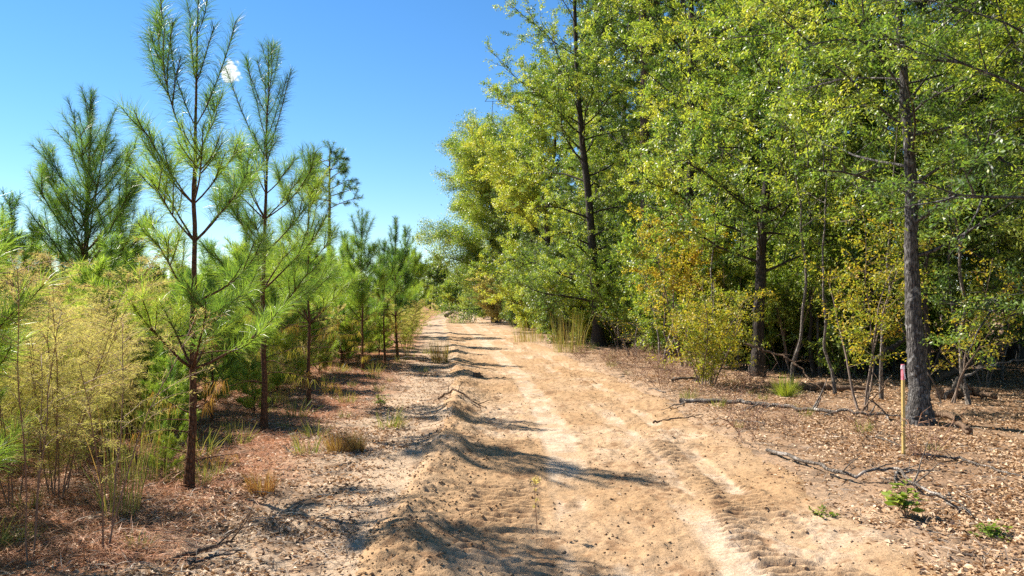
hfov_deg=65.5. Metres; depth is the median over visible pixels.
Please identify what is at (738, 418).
dead weed
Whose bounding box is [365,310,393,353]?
young pine
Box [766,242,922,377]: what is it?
green shrub
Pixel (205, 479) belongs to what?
grass tuft
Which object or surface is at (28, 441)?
plume weed
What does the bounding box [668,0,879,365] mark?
oak tree
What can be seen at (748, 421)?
fallen stick
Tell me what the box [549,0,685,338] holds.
oak tree
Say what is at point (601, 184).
oak tree
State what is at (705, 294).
green shrub
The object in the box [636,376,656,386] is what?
dead weed
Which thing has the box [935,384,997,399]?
fallen log
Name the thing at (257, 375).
young pine
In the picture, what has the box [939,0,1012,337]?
oak tree
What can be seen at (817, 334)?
slender sapling
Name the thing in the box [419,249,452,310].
oak tree
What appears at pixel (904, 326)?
green shrub
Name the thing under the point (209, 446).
grass tuft
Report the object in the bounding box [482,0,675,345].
oak tree
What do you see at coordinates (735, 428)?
dead weed
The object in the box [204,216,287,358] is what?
young pine
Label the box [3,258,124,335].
plume weed
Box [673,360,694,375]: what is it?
dead weed
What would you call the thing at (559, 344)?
grass tuft
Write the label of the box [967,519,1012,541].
green weed
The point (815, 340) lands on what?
green shrub
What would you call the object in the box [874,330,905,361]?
leaning branch
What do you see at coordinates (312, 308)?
young pine
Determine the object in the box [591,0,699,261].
oak tree
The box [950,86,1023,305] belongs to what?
tree
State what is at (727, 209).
tree
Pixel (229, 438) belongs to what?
grass tuft
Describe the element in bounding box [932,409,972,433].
fallen branch
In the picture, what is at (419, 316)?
plume weed
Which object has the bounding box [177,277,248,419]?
young pine
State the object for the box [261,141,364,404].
young pine
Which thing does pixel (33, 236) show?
young pine
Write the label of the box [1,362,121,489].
plume weed
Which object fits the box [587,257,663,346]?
green shrub
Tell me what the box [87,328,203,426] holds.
plume weed
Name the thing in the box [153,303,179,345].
plume weed
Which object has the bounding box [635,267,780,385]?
yellow shrub
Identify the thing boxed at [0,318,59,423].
plume weed
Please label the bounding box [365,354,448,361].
fallen branch
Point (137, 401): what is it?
plume weed
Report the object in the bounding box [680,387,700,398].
grass tuft
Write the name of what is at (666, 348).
shrub
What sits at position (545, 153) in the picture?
oak tree
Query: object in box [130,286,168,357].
young pine
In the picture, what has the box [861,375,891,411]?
leaning branch
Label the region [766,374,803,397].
grass tuft
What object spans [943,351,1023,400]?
leaning deadwood
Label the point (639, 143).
oak tree
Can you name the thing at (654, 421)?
fallen branch
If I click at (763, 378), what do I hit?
dead weed
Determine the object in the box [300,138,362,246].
tall pine
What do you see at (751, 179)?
tree
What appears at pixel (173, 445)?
young pine
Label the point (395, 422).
grass tuft
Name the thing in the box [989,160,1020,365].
slender sapling
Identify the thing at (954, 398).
yellow sapling
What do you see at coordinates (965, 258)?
tree
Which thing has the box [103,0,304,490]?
young pine
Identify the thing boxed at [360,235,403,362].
young pine
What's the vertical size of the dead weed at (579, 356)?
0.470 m
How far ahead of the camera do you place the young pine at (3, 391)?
6.08 m
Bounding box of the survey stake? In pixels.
[901,364,905,454]
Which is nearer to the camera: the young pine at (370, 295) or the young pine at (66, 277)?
the young pine at (66, 277)
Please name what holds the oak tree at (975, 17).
on the ground at (432, 329)
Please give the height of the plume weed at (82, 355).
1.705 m
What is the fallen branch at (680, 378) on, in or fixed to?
on the ground at (432, 329)
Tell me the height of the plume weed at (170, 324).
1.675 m
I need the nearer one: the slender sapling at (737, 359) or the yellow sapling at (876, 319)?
the yellow sapling at (876, 319)
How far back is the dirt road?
6.84 m
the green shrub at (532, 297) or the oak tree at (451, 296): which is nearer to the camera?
the green shrub at (532, 297)
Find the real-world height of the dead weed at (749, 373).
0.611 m
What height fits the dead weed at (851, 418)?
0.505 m
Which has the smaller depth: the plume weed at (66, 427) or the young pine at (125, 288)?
the plume weed at (66, 427)
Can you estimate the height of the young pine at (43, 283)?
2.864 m
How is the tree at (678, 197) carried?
on the ground at (432, 329)
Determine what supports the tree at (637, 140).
on the ground at (432, 329)
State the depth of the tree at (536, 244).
46.97 m
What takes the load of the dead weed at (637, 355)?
on the ground at (432, 329)
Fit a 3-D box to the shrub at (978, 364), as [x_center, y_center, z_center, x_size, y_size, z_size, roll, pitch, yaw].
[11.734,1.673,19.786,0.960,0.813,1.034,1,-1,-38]
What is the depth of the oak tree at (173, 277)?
148.74 m
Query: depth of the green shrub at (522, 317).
44.71 m
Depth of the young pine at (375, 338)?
22.32 m
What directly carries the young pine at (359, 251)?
on the ground at (432, 329)
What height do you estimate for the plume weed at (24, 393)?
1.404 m
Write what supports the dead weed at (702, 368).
on the ground at (432, 329)
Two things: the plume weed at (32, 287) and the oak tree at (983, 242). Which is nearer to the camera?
the plume weed at (32, 287)
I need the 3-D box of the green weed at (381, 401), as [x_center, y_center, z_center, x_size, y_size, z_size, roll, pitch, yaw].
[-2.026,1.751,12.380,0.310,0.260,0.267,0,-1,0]
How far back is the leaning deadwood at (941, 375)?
16.37 m
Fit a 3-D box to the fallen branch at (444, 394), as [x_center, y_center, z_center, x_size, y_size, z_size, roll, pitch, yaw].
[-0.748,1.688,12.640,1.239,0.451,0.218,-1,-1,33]
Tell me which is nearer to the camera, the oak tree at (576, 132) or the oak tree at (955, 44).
the oak tree at (955, 44)
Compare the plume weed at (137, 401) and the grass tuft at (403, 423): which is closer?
the plume weed at (137, 401)
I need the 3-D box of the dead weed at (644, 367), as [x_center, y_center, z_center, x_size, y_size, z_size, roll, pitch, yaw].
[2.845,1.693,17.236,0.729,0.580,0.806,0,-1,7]
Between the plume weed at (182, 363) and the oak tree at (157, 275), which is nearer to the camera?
the plume weed at (182, 363)
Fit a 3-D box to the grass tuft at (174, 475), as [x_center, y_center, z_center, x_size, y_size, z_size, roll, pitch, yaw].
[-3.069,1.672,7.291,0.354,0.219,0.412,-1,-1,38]
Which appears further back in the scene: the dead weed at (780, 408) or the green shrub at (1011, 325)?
the green shrub at (1011, 325)
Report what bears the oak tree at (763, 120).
on the ground at (432, 329)
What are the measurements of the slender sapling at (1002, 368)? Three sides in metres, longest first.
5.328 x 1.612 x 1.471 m
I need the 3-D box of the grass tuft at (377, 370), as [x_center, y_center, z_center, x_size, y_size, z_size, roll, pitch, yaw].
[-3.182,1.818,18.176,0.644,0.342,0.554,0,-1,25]
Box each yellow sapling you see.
[790,196,961,410]
[871,245,1023,403]
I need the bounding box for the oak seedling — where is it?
[881,479,928,517]
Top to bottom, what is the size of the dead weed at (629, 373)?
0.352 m
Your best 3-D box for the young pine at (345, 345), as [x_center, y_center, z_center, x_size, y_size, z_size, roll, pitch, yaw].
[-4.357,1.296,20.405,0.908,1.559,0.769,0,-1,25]
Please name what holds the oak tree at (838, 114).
on the ground at (432, 329)
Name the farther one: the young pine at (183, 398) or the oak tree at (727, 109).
the oak tree at (727, 109)
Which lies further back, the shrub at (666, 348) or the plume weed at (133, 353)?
the shrub at (666, 348)
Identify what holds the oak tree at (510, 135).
on the ground at (432, 329)
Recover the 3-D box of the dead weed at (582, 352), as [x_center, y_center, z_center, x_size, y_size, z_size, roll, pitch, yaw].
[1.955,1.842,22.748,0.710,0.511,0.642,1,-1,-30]
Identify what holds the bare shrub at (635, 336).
on the ground at (432, 329)
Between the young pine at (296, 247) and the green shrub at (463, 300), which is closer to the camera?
the young pine at (296, 247)
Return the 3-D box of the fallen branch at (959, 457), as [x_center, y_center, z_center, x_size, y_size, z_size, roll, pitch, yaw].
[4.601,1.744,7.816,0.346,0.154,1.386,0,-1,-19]
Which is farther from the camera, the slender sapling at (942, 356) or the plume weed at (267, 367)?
the slender sapling at (942, 356)
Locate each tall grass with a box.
[78,382,174,517]
[97,389,188,483]
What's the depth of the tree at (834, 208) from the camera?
19.10 m
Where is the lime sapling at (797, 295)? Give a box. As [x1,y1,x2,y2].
[729,228,860,372]
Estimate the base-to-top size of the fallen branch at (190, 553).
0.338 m
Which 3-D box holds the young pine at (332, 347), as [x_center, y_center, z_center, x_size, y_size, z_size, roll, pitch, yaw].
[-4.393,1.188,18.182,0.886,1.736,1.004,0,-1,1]
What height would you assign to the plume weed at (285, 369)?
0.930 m
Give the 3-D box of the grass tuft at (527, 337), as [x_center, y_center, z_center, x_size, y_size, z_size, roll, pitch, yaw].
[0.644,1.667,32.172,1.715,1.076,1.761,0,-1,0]
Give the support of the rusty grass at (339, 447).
on the ground at (432, 329)
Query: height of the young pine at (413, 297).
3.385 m
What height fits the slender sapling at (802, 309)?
7.104 m
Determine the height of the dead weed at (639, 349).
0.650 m
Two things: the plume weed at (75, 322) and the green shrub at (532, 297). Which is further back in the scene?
the green shrub at (532, 297)
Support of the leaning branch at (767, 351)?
on the ground at (432, 329)
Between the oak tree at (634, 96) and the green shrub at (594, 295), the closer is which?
the green shrub at (594, 295)
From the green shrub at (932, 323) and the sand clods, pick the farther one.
the green shrub at (932, 323)
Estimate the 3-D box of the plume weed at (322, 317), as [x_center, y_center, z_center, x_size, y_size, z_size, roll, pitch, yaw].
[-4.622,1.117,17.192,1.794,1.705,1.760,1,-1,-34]
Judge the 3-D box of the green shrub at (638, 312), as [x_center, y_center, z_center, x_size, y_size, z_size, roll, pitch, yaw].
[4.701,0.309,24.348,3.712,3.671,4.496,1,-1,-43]
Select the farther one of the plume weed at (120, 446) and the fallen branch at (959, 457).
the fallen branch at (959, 457)
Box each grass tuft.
[0,513,32,549]
[0,514,43,545]
[10,486,46,510]
[117,528,160,549]
[155,461,184,481]
[178,428,227,456]
[179,463,217,485]
[195,454,235,478]
[218,415,246,430]
[221,422,255,445]
[256,385,282,404]
[278,398,322,417]
[289,430,327,455]
[296,417,336,437]
[314,380,339,392]
[319,374,337,384]
[327,365,346,372]
[331,388,357,403]
[360,362,385,373]
[363,368,379,379]
[368,402,405,429]
[371,383,385,391]
[383,416,407,427]
[429,339,457,363]
[508,317,546,342]
[546,308,593,353]
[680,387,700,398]
[709,396,727,406]
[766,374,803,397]
[852,416,877,432]
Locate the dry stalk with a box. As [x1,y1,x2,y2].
[529,475,541,532]
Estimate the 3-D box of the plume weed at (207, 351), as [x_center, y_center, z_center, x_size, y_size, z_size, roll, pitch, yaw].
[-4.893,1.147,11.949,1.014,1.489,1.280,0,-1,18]
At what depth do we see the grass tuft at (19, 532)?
5.34 m
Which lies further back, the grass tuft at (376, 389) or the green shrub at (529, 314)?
the green shrub at (529, 314)
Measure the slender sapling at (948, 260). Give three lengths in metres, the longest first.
7.033 x 2.128 x 1.942 m
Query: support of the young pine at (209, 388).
on the ground at (432, 329)
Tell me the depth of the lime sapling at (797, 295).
17.70 m
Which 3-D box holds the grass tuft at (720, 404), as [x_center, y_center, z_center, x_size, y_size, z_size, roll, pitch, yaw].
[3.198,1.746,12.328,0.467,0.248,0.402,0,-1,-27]
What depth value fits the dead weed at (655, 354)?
21.10 m
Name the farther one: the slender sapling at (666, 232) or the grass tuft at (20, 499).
the slender sapling at (666, 232)
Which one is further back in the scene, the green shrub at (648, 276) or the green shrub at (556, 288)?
the green shrub at (556, 288)
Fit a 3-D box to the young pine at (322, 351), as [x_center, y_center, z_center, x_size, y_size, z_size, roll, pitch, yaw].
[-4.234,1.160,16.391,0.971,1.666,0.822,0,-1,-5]
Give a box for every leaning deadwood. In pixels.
[933,333,1023,381]
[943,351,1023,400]
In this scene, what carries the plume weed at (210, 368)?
on the ground at (432, 329)
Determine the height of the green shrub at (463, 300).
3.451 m
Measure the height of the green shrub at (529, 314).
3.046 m
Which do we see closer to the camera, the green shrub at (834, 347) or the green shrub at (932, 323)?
the green shrub at (834, 347)
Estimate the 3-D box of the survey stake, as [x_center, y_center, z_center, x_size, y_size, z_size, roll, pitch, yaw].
[4.167,1.346,8.475,0.056,1.065,0.048,1,-1,-29]
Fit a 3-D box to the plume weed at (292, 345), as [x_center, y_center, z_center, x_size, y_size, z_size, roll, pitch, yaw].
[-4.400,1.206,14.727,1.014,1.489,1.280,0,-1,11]
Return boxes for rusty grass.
[237,466,282,495]
[310,425,359,453]
[340,429,369,450]
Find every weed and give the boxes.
[0,226,182,498]
[0,227,92,510]
[0,255,117,561]
[0,302,111,456]
[0,311,58,416]
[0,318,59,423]
[0,331,77,454]
[1,283,160,473]
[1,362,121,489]
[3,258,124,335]
[5,272,65,342]
[7,287,150,451]
[12,345,154,463]
[28,307,226,551]
[51,327,168,436]
[72,317,147,444]
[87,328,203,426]
[114,359,188,443]
[125,320,186,412]
[145,325,216,424]
[150,304,209,349]
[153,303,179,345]
[168,316,222,387]
[201,333,231,386]
[243,344,281,404]
[257,316,305,388]
[273,343,306,392]
[281,303,345,374]
[295,332,326,382]
[311,330,342,373]
[331,310,382,364]
[371,290,441,356]
[373,392,388,406]
[398,305,437,346]
[569,351,585,361]
[571,345,591,359]
[594,349,619,363]
[598,351,624,367]
[607,351,634,365]
[618,365,636,380]
[623,348,647,360]
[624,342,652,361]
[624,345,648,361]
[626,357,659,375]
[629,346,688,388]
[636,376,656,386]
[643,345,664,361]
[645,338,665,355]
[653,354,672,366]
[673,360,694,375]
[685,380,714,397]
[690,365,724,382]
[707,381,732,399]
[708,398,769,442]
[718,381,756,405]
[723,372,752,391]
[725,400,765,426]
[730,363,776,392]
[732,366,772,390]
[741,397,771,416]
[762,411,797,435]
[771,397,815,422]
[798,392,823,407]
[808,500,837,516]
[826,394,887,435]
[877,406,972,462]
[900,432,942,463]
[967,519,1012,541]
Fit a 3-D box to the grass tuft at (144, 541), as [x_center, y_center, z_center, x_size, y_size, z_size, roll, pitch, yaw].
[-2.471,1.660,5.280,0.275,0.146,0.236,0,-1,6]
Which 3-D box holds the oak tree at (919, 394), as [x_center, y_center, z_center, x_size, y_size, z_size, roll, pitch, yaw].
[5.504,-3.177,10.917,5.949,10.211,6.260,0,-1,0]
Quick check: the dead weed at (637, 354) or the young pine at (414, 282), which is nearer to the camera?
the dead weed at (637, 354)
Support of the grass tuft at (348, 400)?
on the ground at (432, 329)
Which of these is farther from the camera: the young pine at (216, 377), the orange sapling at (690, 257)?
the orange sapling at (690, 257)
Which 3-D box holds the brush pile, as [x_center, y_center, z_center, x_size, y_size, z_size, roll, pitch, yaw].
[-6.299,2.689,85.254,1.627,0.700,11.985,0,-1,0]
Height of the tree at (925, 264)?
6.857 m
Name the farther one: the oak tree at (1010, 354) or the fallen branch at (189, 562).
the oak tree at (1010, 354)
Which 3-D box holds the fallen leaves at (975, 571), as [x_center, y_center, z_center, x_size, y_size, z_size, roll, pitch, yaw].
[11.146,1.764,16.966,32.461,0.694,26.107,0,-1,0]
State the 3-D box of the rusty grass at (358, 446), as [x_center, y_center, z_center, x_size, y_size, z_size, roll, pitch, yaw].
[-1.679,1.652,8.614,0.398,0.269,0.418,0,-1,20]
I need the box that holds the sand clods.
[201,362,958,575]
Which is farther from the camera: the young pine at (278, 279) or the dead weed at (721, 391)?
the young pine at (278, 279)
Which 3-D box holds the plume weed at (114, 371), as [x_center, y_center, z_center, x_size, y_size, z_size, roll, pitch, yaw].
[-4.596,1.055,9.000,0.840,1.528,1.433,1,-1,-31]
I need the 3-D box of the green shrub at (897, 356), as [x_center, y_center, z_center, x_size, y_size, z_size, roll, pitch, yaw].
[8.092,0.268,18.248,3.370,3.662,3.902,0,-1,20]
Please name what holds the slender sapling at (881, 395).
on the ground at (432, 329)
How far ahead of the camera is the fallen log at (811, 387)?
14.54 m
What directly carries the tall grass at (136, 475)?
on the ground at (432, 329)
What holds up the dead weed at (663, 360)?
on the ground at (432, 329)
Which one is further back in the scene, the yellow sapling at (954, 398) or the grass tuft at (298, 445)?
the yellow sapling at (954, 398)
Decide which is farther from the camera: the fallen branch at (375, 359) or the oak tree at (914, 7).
the oak tree at (914, 7)
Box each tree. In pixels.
[147,263,173,300]
[159,264,188,302]
[410,106,564,323]
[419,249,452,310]
[420,261,433,308]
[428,283,446,309]
[437,280,459,310]
[450,271,466,310]
[454,41,621,333]
[457,285,472,305]
[461,190,503,290]
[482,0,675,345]
[483,57,560,284]
[485,111,552,251]
[507,0,679,266]
[513,219,559,261]
[523,133,560,262]
[535,30,629,254]
[536,153,635,341]
[536,186,613,336]
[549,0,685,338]
[568,128,632,237]
[577,0,777,359]
[579,0,793,349]
[589,161,678,294]
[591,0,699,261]
[599,71,764,266]
[604,0,774,234]
[616,84,697,239]
[621,145,730,257]
[628,0,847,261]
[634,0,906,376]
[647,89,817,260]
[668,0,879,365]
[668,4,774,247]
[674,15,794,264]
[676,0,1023,425]
[687,0,983,375]
[697,0,896,350]
[697,98,838,258]
[722,79,894,376]
[725,0,901,254]
[751,136,900,359]
[781,3,901,236]
[799,175,888,356]
[805,0,1017,363]
[807,5,1023,389]
[810,0,1023,370]
[821,29,1002,371]
[851,0,1023,283]
[852,84,1020,370]
[854,1,932,325]
[869,79,1023,358]
[870,0,1023,315]
[893,4,1023,361]
[894,0,1014,346]
[933,0,1016,69]
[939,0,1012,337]
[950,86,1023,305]
[953,90,1015,312]
[961,6,1019,286]
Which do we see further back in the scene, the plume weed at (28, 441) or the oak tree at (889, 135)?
the oak tree at (889, 135)
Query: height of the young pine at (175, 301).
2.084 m
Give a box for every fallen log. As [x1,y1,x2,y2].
[794,380,871,391]
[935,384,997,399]
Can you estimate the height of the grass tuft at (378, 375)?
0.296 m
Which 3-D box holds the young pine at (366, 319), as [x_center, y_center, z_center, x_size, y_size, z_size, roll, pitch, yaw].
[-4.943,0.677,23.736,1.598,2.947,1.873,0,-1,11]
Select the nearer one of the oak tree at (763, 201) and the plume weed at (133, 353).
the plume weed at (133, 353)
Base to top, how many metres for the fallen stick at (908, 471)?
0.180 m
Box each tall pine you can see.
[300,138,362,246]
[639,0,653,350]
[680,0,716,235]
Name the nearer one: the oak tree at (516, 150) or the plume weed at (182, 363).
the plume weed at (182, 363)
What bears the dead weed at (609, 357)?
on the ground at (432, 329)
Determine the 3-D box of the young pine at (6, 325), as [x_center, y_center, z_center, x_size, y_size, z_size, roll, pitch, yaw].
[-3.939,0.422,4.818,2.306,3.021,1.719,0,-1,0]
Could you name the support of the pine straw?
on the ground at (432, 329)
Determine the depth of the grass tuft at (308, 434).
9.55 m
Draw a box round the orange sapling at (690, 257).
[616,197,736,366]
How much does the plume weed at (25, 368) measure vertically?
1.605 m
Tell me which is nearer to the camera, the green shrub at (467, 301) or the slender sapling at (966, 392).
the slender sapling at (966, 392)
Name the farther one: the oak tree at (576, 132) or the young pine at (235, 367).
the oak tree at (576, 132)
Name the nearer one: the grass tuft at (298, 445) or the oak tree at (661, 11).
the grass tuft at (298, 445)
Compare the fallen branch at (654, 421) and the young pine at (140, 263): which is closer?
the fallen branch at (654, 421)
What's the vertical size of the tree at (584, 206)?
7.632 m
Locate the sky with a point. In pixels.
(384, 81)
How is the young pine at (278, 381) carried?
on the ground at (432, 329)
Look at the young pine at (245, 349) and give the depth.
14.55 m
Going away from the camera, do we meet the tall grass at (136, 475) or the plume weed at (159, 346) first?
the tall grass at (136, 475)
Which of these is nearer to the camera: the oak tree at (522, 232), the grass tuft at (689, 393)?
the grass tuft at (689, 393)
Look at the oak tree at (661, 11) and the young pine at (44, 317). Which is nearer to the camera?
the young pine at (44, 317)
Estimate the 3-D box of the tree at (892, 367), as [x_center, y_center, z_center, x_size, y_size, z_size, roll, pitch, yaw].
[8.883,-1.833,18.570,4.246,7.944,4.528,0,-1,0]
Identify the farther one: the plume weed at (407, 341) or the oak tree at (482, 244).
the oak tree at (482, 244)
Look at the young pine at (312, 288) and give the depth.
22.30 m
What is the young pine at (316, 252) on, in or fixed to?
on the ground at (432, 329)
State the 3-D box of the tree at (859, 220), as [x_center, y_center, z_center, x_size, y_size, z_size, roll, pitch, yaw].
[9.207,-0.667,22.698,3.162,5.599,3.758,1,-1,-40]
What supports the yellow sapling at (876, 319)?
on the ground at (432, 329)
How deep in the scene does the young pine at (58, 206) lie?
12.30 m
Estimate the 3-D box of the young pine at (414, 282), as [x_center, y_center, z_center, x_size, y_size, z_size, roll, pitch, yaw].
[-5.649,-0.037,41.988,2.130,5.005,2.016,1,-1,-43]
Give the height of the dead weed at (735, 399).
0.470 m
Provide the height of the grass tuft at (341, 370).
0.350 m
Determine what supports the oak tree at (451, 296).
on the ground at (432, 329)
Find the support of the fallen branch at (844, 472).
on the ground at (432, 329)
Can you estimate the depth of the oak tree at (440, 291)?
134.74 m
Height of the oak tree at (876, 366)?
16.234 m
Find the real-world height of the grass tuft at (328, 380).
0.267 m
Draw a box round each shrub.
[456,289,473,312]
[463,293,480,315]
[465,269,524,323]
[465,290,488,318]
[486,271,523,326]
[497,237,612,343]
[505,299,538,329]
[510,255,555,337]
[510,288,538,331]
[530,255,589,340]
[540,257,630,344]
[559,238,666,348]
[566,256,639,342]
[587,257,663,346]
[589,244,682,347]
[594,308,659,355]
[612,189,847,368]
[619,237,728,355]
[625,241,738,362]
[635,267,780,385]
[637,265,703,340]
[655,251,749,359]
[698,243,812,360]
[715,260,834,370]
[736,242,836,367]
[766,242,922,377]
[782,245,879,365]
[790,229,954,374]
[838,230,1002,374]
[862,211,1023,386]
[896,273,1000,353]
[969,341,1004,368]
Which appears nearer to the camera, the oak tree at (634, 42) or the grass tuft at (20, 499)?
the grass tuft at (20, 499)
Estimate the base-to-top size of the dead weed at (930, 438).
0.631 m
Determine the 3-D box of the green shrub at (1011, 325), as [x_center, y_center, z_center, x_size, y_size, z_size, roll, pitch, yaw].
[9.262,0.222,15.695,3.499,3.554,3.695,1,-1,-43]
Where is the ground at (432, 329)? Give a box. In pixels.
[0,303,1023,575]
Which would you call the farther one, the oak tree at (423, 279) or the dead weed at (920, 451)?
the oak tree at (423, 279)
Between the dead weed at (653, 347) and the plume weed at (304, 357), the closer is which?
the plume weed at (304, 357)
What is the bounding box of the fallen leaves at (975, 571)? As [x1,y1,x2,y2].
[0,344,1023,575]
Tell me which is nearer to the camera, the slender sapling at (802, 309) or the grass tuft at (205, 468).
the grass tuft at (205, 468)
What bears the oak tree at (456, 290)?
on the ground at (432, 329)
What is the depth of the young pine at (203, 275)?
14.03 m
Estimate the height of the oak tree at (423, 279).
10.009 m
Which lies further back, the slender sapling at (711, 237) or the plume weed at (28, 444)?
the slender sapling at (711, 237)
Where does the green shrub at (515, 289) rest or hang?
on the ground at (432, 329)
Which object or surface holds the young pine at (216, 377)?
on the ground at (432, 329)
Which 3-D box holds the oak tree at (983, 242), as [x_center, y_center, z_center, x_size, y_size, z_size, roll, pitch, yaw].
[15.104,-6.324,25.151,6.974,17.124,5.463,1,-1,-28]
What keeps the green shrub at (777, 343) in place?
on the ground at (432, 329)
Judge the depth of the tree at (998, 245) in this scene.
22.97 m
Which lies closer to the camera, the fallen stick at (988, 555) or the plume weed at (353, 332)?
the fallen stick at (988, 555)
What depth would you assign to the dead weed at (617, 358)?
20.00 m
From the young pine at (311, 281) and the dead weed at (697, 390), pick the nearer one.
the young pine at (311, 281)
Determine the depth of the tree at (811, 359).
17.31 m
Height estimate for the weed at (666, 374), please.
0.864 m
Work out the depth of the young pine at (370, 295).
28.74 m
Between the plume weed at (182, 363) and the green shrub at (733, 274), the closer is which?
the plume weed at (182, 363)
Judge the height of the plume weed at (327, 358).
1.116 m
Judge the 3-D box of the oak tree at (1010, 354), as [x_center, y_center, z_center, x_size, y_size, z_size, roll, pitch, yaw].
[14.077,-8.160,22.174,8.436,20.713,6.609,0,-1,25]
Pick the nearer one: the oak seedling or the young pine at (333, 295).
the oak seedling
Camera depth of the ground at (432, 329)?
7.92 m
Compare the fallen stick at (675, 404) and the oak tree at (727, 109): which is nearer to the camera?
the fallen stick at (675, 404)
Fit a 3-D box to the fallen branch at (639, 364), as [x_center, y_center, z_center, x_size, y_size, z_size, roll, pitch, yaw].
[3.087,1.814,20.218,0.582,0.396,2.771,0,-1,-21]
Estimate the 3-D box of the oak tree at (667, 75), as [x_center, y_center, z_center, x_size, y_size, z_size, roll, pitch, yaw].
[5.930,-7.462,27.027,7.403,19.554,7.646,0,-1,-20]
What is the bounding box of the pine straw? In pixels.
[0,351,424,571]
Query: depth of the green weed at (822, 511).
6.16 m
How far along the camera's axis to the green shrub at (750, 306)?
21.39 m
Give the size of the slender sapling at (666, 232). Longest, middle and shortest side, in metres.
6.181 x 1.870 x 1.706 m
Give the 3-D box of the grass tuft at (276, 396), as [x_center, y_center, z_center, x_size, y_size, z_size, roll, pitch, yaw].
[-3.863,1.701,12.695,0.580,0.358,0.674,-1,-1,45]
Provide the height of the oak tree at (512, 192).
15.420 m
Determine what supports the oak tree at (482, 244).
on the ground at (432, 329)
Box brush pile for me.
[444,310,462,316]
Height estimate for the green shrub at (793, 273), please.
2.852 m
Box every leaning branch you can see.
[745,343,825,393]
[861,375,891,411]
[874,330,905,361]
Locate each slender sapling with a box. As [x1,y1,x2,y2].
[643,133,698,359]
[674,82,756,356]
[711,134,774,368]
[742,31,857,387]
[776,66,856,376]
[780,58,876,394]
[820,75,874,366]
[837,11,948,398]
[895,0,1010,404]
[902,26,1017,388]
[938,227,976,367]
[945,162,1023,379]
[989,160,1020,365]
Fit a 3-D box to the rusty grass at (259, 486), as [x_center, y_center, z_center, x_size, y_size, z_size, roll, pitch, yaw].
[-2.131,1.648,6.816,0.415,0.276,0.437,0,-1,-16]
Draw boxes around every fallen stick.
[661,397,686,409]
[722,419,765,423]
[862,428,900,445]
[898,458,962,473]
[962,540,1022,561]
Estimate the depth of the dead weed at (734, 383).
14.51 m
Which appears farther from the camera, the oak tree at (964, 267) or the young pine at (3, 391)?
the oak tree at (964, 267)
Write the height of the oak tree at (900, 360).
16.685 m
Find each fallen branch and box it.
[169,500,260,560]
[187,549,243,565]
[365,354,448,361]
[437,381,498,407]
[616,359,667,368]
[652,414,702,423]
[671,377,708,381]
[765,441,972,515]
[912,451,1023,476]
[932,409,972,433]
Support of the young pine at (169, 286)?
on the ground at (432, 329)
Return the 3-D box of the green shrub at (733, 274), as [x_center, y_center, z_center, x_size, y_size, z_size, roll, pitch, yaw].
[5.810,-0.231,19.832,5.553,4.533,4.584,-1,-1,37]
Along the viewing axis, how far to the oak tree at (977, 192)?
17.01 m
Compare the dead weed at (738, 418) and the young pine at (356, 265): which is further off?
the young pine at (356, 265)
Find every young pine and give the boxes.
[0,83,174,303]
[0,187,72,408]
[0,192,70,480]
[0,249,65,320]
[0,375,26,445]
[0,385,11,405]
[3,303,95,446]
[45,252,80,317]
[59,230,173,427]
[81,257,161,403]
[83,213,159,298]
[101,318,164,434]
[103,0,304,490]
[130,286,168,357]
[132,338,198,432]
[134,358,200,451]
[147,421,184,472]
[155,264,189,314]
[159,288,184,346]
[167,239,251,373]
[171,322,217,405]
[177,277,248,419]
[182,293,240,399]
[190,34,341,430]
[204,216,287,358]
[222,292,289,397]
[225,314,259,391]
[231,229,302,356]
[234,354,274,413]
[248,283,306,387]
[251,317,306,390]
[260,243,317,319]
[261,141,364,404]
[279,257,324,350]
[283,304,328,381]
[284,232,311,269]
[289,229,325,351]
[304,303,338,373]
[312,247,372,365]
[313,228,378,361]
[316,277,377,353]
[328,310,359,365]
[334,207,389,370]
[350,306,380,354]
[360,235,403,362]
[365,284,374,307]
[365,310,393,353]
[368,299,391,350]
[369,215,419,357]
[373,248,420,350]
[385,225,434,344]
[398,281,423,338]
[403,242,422,305]
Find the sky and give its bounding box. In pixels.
[0,0,993,302]
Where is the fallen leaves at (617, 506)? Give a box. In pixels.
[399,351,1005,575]
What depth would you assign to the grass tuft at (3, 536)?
5.22 m
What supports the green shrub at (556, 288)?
on the ground at (432, 329)
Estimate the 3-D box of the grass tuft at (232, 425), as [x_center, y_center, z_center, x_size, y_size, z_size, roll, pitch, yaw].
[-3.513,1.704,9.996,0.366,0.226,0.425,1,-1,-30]
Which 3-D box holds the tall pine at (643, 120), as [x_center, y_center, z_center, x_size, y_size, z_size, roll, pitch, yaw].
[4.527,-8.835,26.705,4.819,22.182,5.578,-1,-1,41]
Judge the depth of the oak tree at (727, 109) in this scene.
32.69 m
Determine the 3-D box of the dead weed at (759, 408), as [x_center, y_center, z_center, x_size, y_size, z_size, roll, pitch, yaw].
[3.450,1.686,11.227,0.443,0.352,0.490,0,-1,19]
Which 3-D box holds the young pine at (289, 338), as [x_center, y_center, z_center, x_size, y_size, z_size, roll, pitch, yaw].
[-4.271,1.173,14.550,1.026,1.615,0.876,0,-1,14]
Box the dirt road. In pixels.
[355,311,947,575]
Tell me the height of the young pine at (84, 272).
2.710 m
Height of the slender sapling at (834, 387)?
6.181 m

